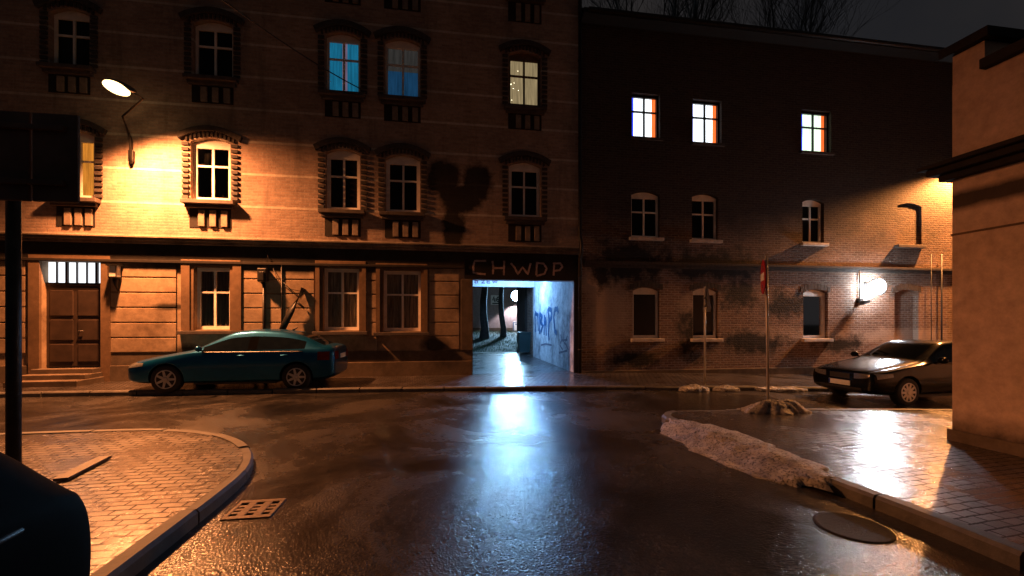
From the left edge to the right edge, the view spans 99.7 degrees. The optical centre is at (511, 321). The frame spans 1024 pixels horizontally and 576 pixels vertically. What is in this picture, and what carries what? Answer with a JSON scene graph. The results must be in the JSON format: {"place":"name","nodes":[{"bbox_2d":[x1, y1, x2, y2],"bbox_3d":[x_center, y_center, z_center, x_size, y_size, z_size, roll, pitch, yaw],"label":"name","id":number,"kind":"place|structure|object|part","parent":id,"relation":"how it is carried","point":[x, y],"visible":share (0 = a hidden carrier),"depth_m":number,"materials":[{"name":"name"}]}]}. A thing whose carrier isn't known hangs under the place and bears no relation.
{"place":"outdoors","nodes":[
{"label":"outdoors","id":0,"kind":"place"},
{"bbox_2d":[0,431,242,574],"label":"pavement","id":1,"kind":"structure","parent":0,"point":[137,486],"depth_m":4.52,"materials":[{"name":"brick"}]},
{"bbox_2d":[0,110,79,462],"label":"sign board","id":2,"kind":"object","parent":1,"relation":"on","point":[39,157],"visible":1,"depth_m":2.78,"materials":[{"name":"metal"}]},
{"bbox_2d":[53,455,111,481],"bbox_3d":[-4.558,1.555,4.607,0.120,0.030,0.750,0,0,-18],"label":"plank","id":3,"kind":"object","parent":1,"relation":"on","point":[78,470],"visible":0.93,"depth_m":4.53,"materials":[{"name":"brown wood"}]},
{"bbox_2d":[0,373,821,391],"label":"pavement","id":4,"kind":"structure","parent":0,"point":[656,379],"depth_m":11.73,"materials":[{"name":"grey concrete"}]},
{"bbox_2d":[128,327,347,392],"bbox_3d":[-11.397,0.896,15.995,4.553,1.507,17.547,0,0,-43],"label":"parked car","id":5,"kind":"object","parent":4,"relation":"on","point":[294,358],"visible":0.98,"depth_m":10.22,"materials":[{"name":"teal paint"}]},
{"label":"side window","id":6,"kind":"part","parent":5,"relation":"part of","materials":[{"name":"black glass"}]},
{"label":"side window","id":7,"kind":"part","parent":5,"relation":"part of","materials":[{"name":"black glass"}]},
{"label":"rear window","id":8,"kind":"part","parent":5,"relation":"part of","materials":[{"name":"black glass"}]},
{"bbox_2d":[703,287,710,383],"bbox_3d":[5.082,0.465,11.358,0.100,2.770,0.739,0,0,9],"label":"warning sign","id":9,"kind":"object","parent":4,"relation":"on","point":[706,304],"visible":0.92,"depth_m":11.33,"materials":[{"name":"metal"}]},
{"bbox_2d":[473,329,532,355],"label":"yard ground","id":10,"kind":"structure","parent":0,"point":[477,339],"depth_m":25.59,"materials":[{"name":"green plant"}]},
{"bbox_2d":[0,0,582,387],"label":"tenement house","id":11,"kind":"structure","parent":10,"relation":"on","point":[408,197],"depth_m":12.31,"materials":[{"name":"beige brick"}]},
{"bbox_2d":[32,0,102,94],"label":"window","id":12,"kind":"structure","parent":11,"relation":"in","point":[71,71],"depth_m":11.48,"materials":[{"name":"brick"}]},
{"bbox_2d":[46,286,99,366],"bbox_3d":[-11.680,0.120,11.607,1.409,2.159,0.085,0,0,-9],"label":"door","id":13,"kind":"structure","parent":11,"relation":"in","point":[72,312],"depth_m":11.57,"materials":[{"name":"wood"}]},
{"bbox_2d":[50,118,107,226],"bbox_3d":[-11.578,-3.947,11.525,1.495,2.855,0.522,0,0,-9],"label":"window","id":14,"kind":"structure","parent":11,"relation":"in","point":[82,214],"depth_m":11.50,"materials":[{"name":"brown glass"}]},
{"bbox_2d":[105,264,123,291],"bbox_3d":[-10.543,-1.158,11.471,0.260,0.708,0.277,0,0,-9],"label":"wall lantern","id":15,"kind":"object","parent":11,"relation":"attached to","point":[115,272],"depth_m":11.39,"materials":[{"name":"metal"}]},
{"bbox_2d":[102,78,143,163],"bbox_3d":[-9.798,-5.120,11.058,0.648,1.743,1.487,0,0,-22],"label":"street lamp","id":16,"kind":"object","parent":11,"relation":"attached to","point":[117,87],"visible":1,"depth_m":10.59,"materials":[{"name":"metal"}]},
{"bbox_2d":[176,259,241,334],"bbox_3d":[-8.304,-0.673,12.002,1.632,2.049,0.403,0,0,-9],"label":"window","id":17,"kind":"structure","parent":11,"relation":"in","point":[219,292],"depth_m":12.03,"materials":[{"name":"beige glass"}]},
{"bbox_2d":[176,125,242,227],"bbox_3d":[-8.358,-3.995,12.024,1.652,2.800,0.522,0,0,-9],"label":"window","id":18,"kind":"structure","parent":11,"relation":"in","point":[211,206],"depth_m":12.02,"materials":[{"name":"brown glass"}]},
{"bbox_2d":[178,6,244,104],"bbox_3d":[-8.288,-7.349,11.968,1.653,2.618,0.390,0,0,-9],"label":"window","id":19,"kind":"structure","parent":11,"relation":"in","point":[214,81],"depth_m":12.02,"materials":[{"name":"brick"}]},
{"bbox_2d":[257,268,267,281],"bbox_3d":[-6.952,-1.300,12.040,0.250,0.380,0.203,0,0,-9],"label":"junction box","id":20,"kind":"object","parent":11,"relation":"attached to","point":[262,274],"visible":1,"depth_m":11.97,"materials":[{"name":"metal"}]},
{"bbox_2d":[222,0,361,89],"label":"overhead wire","id":21,"kind":"object","parent":11,"relation":"attached to","point":[286,44],"visible":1,"depth_m":9.57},
{"bbox_2d":[279,287,305,328],"bbox_3d":[-6.151,-0.332,12.104,0.705,1.275,0.182,0,0,-34],"label":"leaning pipe","id":22,"kind":"object","parent":11,"relation":"attached to","point":[287,317],"visible":0.85,"depth_m":12.02,"materials":[{"name":"metal"}]},
{"bbox_2d":[312,261,367,334],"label":"window","id":23,"kind":"structure","parent":11,"relation":"in","point":[345,289],"depth_m":12.62,"materials":[{"name":"white glass"}]},
{"bbox_2d":[313,137,370,236],"bbox_3d":[-4.892,-3.883,12.494,1.590,2.832,0.390,0,0,-9],"label":"window","id":24,"kind":"structure","parent":11,"relation":"in","point":[343,215],"depth_m":12.56,"materials":[{"name":"brick"}]},
{"bbox_2d":[313,19,370,118],"bbox_3d":[-4.902,-7.287,12.559,1.590,2.782,0.522,0,0,-9],"label":"window","id":25,"kind":"structure","parent":11,"relation":"in","point":[342,99],"depth_m":12.55,"materials":[{"name":"blue glass"}]},
{"bbox_2d":[325,0,360,5],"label":"window","id":26,"kind":"structure","parent":11,"relation":"in","point":[352,2],"depth_m":12.49,"materials":[{"name":"brick"}]},
{"bbox_2d":[373,263,429,335],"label":"window","id":27,"kind":"structure","parent":11,"relation":"in","point":[405,292],"depth_m":12.90,"materials":[{"name":"white glass"}]},
{"bbox_2d":[373,26,430,122],"bbox_3d":[-3.242,-7.276,12.816,1.652,2.772,0.522,0,0,-9],"label":"window","id":28,"kind":"structure","parent":11,"relation":"in","point":[402,101],"depth_m":12.81,"materials":[{"name":"brown glass"}]},
{"bbox_2d":[374,143,430,238],"bbox_3d":[-3.221,-3.850,12.752,1.629,2.775,0.390,0,0,-9],"label":"window","id":29,"kind":"structure","parent":11,"relation":"in","point":[402,216],"depth_m":12.82,"materials":[{"name":"brick"}]},
{"bbox_2d":[384,0,420,11],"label":"window","id":30,"kind":"structure","parent":11,"relation":"in","point":[406,5],"depth_m":12.73,"materials":[{"name":"brick"}]},
{"bbox_2d":[499,151,550,241],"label":"window","id":31,"kind":"structure","parent":11,"relation":"in","point":[524,221],"depth_m":13.38,"materials":[{"name":"brick"}]},
{"bbox_2d":[499,39,551,130],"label":"window","id":32,"kind":"structure","parent":11,"relation":"in","point":[524,110],"depth_m":13.37,"materials":[{"name":"beige glass"}]},
{"bbox_2d":[506,0,545,24],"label":"window","id":33,"kind":"structure","parent":11,"relation":"in","point":[523,11],"depth_m":13.28,"materials":[{"name":"brick"}]},
{"bbox_2d":[479,287,488,338],"bbox_3d":[-1.556,-5.260,27.417,5.346,13.266,6.066,0,0,-9],"label":"bare tree","id":34,"kind":"object","parent":10,"relation":"on","point":[484,332],"visible":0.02,"depth_m":27.06,"materials":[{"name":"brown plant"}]},
{"bbox_2d":[473,287,516,330],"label":"yard building","id":35,"kind":"structure","parent":10,"relation":"on","point":[510,309],"depth_m":31.78,"materials":[{"name":"grey paint"}]},
{"bbox_2d":[491,295,498,304],"bbox_3d":[-1.203,-1.589,31.768,0.711,0.706,0.036,0,0,-9],"label":"house sign","id":36,"kind":"object","parent":35,"relation":"attached to","point":[494,299],"visible":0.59,"depth_m":31.74,"materials":[{"name":"grey metal"}]},
{"bbox_2d":[511,290,516,301],"bbox_3d":[0.247,-1.838,31.459,0.880,0.880,1.102,0,0,-9],"label":"yard lamp","id":37,"kind":"object","parent":35,"relation":"attached to","point":[514,295],"visible":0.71,"depth_m":30.91,"materials":[{"name":"glass"}]},
{"bbox_2d":[513,322,516,330],"bbox_3d":[0.403,0.385,31.946,0.690,0.770,0.035,0,0,-9],"label":"notice board","id":38,"kind":"object","parent":35,"relation":"attached to","point":[515,326],"visible":0.26,"depth_m":31.91,"materials":[{"name":"white paper"}]},
{"bbox_2d":[498,287,506,336],"bbox_3d":[-0.755,-4.994,28.390,6.424,12.596,6.079,0,0,34],"label":"bare tree","id":39,"kind":"object","parent":10,"relation":"on","point":[503,332],"visible":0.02,"depth_m":27.68,"materials":[{"name":"black plant"}]},
{"bbox_2d":[517,287,526,342],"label":"yard shed","id":40,"kind":"structure","parent":10,"relation":"on","point":[521,309],"depth_m":24.73,"materials":[{"name":"brick"}]},
{"bbox_2d":[582,0,750,21],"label":"bare tree","id":41,"kind":"object","parent":10,"relation":"on","point":[674,6],"visible":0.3,"depth_m":26.15,"materials":[{"name":"brown plant"}]},
{"bbox_2d":[527,6,952,373],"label":"brick house","id":42,"kind":"structure","parent":10,"relation":"on","point":[721,160],"depth_m":14.51,"materials":[{"name":"brick"}]},
{"bbox_2d":[630,95,662,140],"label":"window","id":43,"kind":"structure","parent":42,"relation":"in","point":[644,108],"depth_m":14.19,"materials":[{"name":"glass"}]},
{"bbox_2d":[629,192,663,240],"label":"window","id":44,"kind":"structure","parent":42,"relation":"in","point":[644,206],"depth_m":14.08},
{"bbox_2d":[630,281,664,341],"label":"window","id":45,"kind":"structure","parent":42,"relation":"in","point":[645,300],"depth_m":14.08,"materials":[{"name":"brick"}]},
{"bbox_2d":[689,195,722,242],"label":"window","id":46,"kind":"structure","parent":42,"relation":"in","point":[703,206],"depth_m":14.40,"materials":[{"name":"black glass"}]},
{"bbox_2d":[690,282,722,341],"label":"window","id":47,"kind":"structure","parent":42,"relation":"in","point":[698,301],"depth_m":14.40,"materials":[{"name":"brick"}]},
{"bbox_2d":[691,101,724,146],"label":"window","id":48,"kind":"structure","parent":42,"relation":"in","point":[705,114],"depth_m":14.52,"materials":[{"name":"glass"}]},
{"bbox_2d":[800,200,828,245],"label":"window","id":49,"kind":"structure","parent":42,"relation":"in","point":[811,210],"depth_m":15.02,"materials":[{"name":"black glass"}]},
{"bbox_2d":[800,111,834,155],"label":"window","id":50,"kind":"structure","parent":42,"relation":"in","point":[813,128],"depth_m":15.14,"materials":[{"name":"glass"}]},
{"bbox_2d":[801,284,833,341],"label":"window","id":51,"kind":"structure","parent":42,"relation":"in","point":[813,300],"depth_m":15.04,"materials":[{"name":"grey glass"}]},
{"bbox_2d":[857,270,869,304],"bbox_3d":[12.093,-1.182,14.924,0.300,1.220,0.397,0,0,-9],"label":"flood lamp","id":52,"kind":"object","parent":42,"relation":"attached to","point":[860,301],"visible":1,"depth_m":15.01,"materials":[{"name":"metal"}]},
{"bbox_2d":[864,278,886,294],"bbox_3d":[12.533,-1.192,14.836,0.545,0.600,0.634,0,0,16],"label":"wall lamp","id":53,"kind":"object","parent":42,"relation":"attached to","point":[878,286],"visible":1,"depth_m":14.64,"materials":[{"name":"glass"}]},
{"bbox_2d":[894,290,912,339],"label":"bricked doorway","id":54,"kind":"structure","parent":42,"relation":"in","point":[903,300],"depth_m":15.64,"materials":[{"name":"red brick"}]},
{"bbox_2d":[898,204,918,244],"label":"blind window","id":55,"kind":"structure","parent":42,"relation":"in","point":[908,214],"depth_m":15.54,"materials":[{"name":"red brick"}]},
{"bbox_2d":[0,386,1023,575],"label":"road","id":56,"kind":"structure","parent":0,"point":[547,483],"depth_m":4.25,"materials":[{"name":"grey asphalt"}]},
{"bbox_2d":[0,452,90,575],"bbox_3d":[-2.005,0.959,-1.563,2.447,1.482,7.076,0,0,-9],"label":"parked car","id":57,"kind":"object","parent":56,"relation":"on","point":[44,526],"visible":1,"depth_m":1.69,"materials":[{"name":"black paint"}]},
{"bbox_2d":[0,428,252,575],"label":"kerb","id":58,"kind":"structure","parent":56,"relation":"on","point":[136,558],"depth_m":3.51,"materials":[{"name":"concrete"}]},
{"bbox_2d":[220,498,286,520],"bbox_3d":[-2.326,1.714,3.910,0.400,0.052,0.400,0,0,-9],"label":"drain grate","id":59,"kind":"object","parent":56,"relation":"on","point":[253,509],"visible":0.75,"depth_m":3.88,"materials":[{"name":"metal"}]},
{"bbox_2d":[0,385,829,397],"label":"kerb","id":60,"kind":"structure","parent":56,"relation":"on","point":[302,390],"depth_m":10.34,"materials":[{"name":"stone"}]},
{"bbox_2d":[679,384,709,391],"bbox_3d":[4.548,1.642,10.780,0.808,0.185,0.344,0,0,-9],"label":"snow lump","id":61,"kind":"object","parent":60,"relation":"on","point":[693,388],"visible":1,"depth_m":10.69,"materials":[{"name":"white snow"}]},
{"bbox_2d":[713,385,739,391],"bbox_3d":[5.379,1.678,10.914,0.678,0.151,0.362,0,0,-9],"label":"snow lump","id":62,"kind":"object","parent":60,"relation":"on","point":[726,388],"visible":1,"depth_m":10.80,"materials":[{"name":"white snow"}]},
{"bbox_2d":[754,386,807,391],"bbox_3d":[6.890,1.736,11.136,1.614,0.147,0.359,0,0,-9],"label":"snow lump","id":63,"kind":"object","parent":60,"relation":"on","point":[782,389],"visible":0.94,"depth_m":11.02,"materials":[{"name":"white snow"}]},
{"bbox_2d":[660,418,838,491],"bbox_3d":[2.825,1.631,5.636,0.999,0.254,2.925,0,0,-9],"label":"snow heap","id":64,"kind":"object","parent":56,"relation":"on","point":[750,455],"visible":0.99,"depth_m":5.18,"materials":[{"name":"white snow"}]},
{"bbox_2d":[662,408,1023,570],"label":"kerb","id":65,"kind":"structure","parent":56,"relation":"on","point":[998,548],"depth_m":3.51,"materials":[{"name":"stone"}]},
{"bbox_2d":[813,512,895,543],"bbox_3d":[2.817,1.722,3.573,0.540,0.058,0.540,0,0,-9],"label":"manhole cover","id":66,"kind":"object","parent":56,"relation":"on","point":[854,527],"visible":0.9,"depth_m":3.54,"materials":[{"name":"metal"}]},
{"bbox_2d":[813,340,951,405],"bbox_3d":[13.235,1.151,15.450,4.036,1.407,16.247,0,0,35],"label":"parked car","id":67,"kind":"object","parent":56,"relation":"on","point":[904,372],"visible":0.65,"depth_m":9.68,"materials":[{"name":"black paint"}]},
{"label":"side window","id":68,"kind":"part","parent":67,"relation":"part of","materials":[{"name":"black glass"}]},
{"bbox_2d":[473,352,570,373],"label":"yard paving","id":69,"kind":"structure","parent":0,"point":[501,363],"depth_m":16.07,"materials":[{"name":"grey concrete"}]},
{"bbox_2d":[517,332,530,352],"bbox_3d":[0.597,1.055,21.676,0.640,1.070,0.738,0,0,-9],"label":"wheelie bin","id":70,"kind":"object","parent":69,"relation":"on","point":[524,338],"visible":1,"depth_m":21.40,"materials":[{"name":"plastic"}]},
{"bbox_2d":[582,0,1023,47],"label":"sky","id":71,"kind":"structure","parent":0,"point":[938,23],"materials":[{"name":"black"}]},
{"bbox_2d":[671,410,1023,545],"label":"pavement","id":72,"kind":"structure","parent":0,"point":[916,457],"depth_m":5.12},
{"bbox_2d":[760,256,769,399],"bbox_3d":[4.554,0.314,7.741,0.127,2.988,0.620,0,0,24],"label":"no entry sign","id":73,"kind":"object","parent":72,"relation":"on","point":[764,277],"visible":0.97,"depth_m":7.72,"materials":[{"name":"metal"}]},
{"bbox_2d":[737,399,811,414],"bbox_3d":[4.732,1.534,7.762,1.355,0.302,0.666,0,0,-9],"label":"snow heap","id":74,"kind":"object","parent":72,"relation":"on","point":[785,407],"visible":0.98,"depth_m":7.59,"materials":[{"name":"white snow"}]},
{"bbox_2d":[916,25,1023,457],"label":"corner building","id":75,"kind":"structure","parent":72,"relation":"on","point":[981,170],"depth_m":5.55,"materials":[{"name":"beige paint"}]},
{"label":"ground","id":76,"kind":"structure","parent":0,"visible":0},
{"bbox_2d":[647,0,900,36],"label":"bare tree","id":77,"kind":"object","parent":76,"relation":"on","point":[810,14],"visible":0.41,"depth_m":29.33,"materials":[{"name":"brown plant"}]}
]}

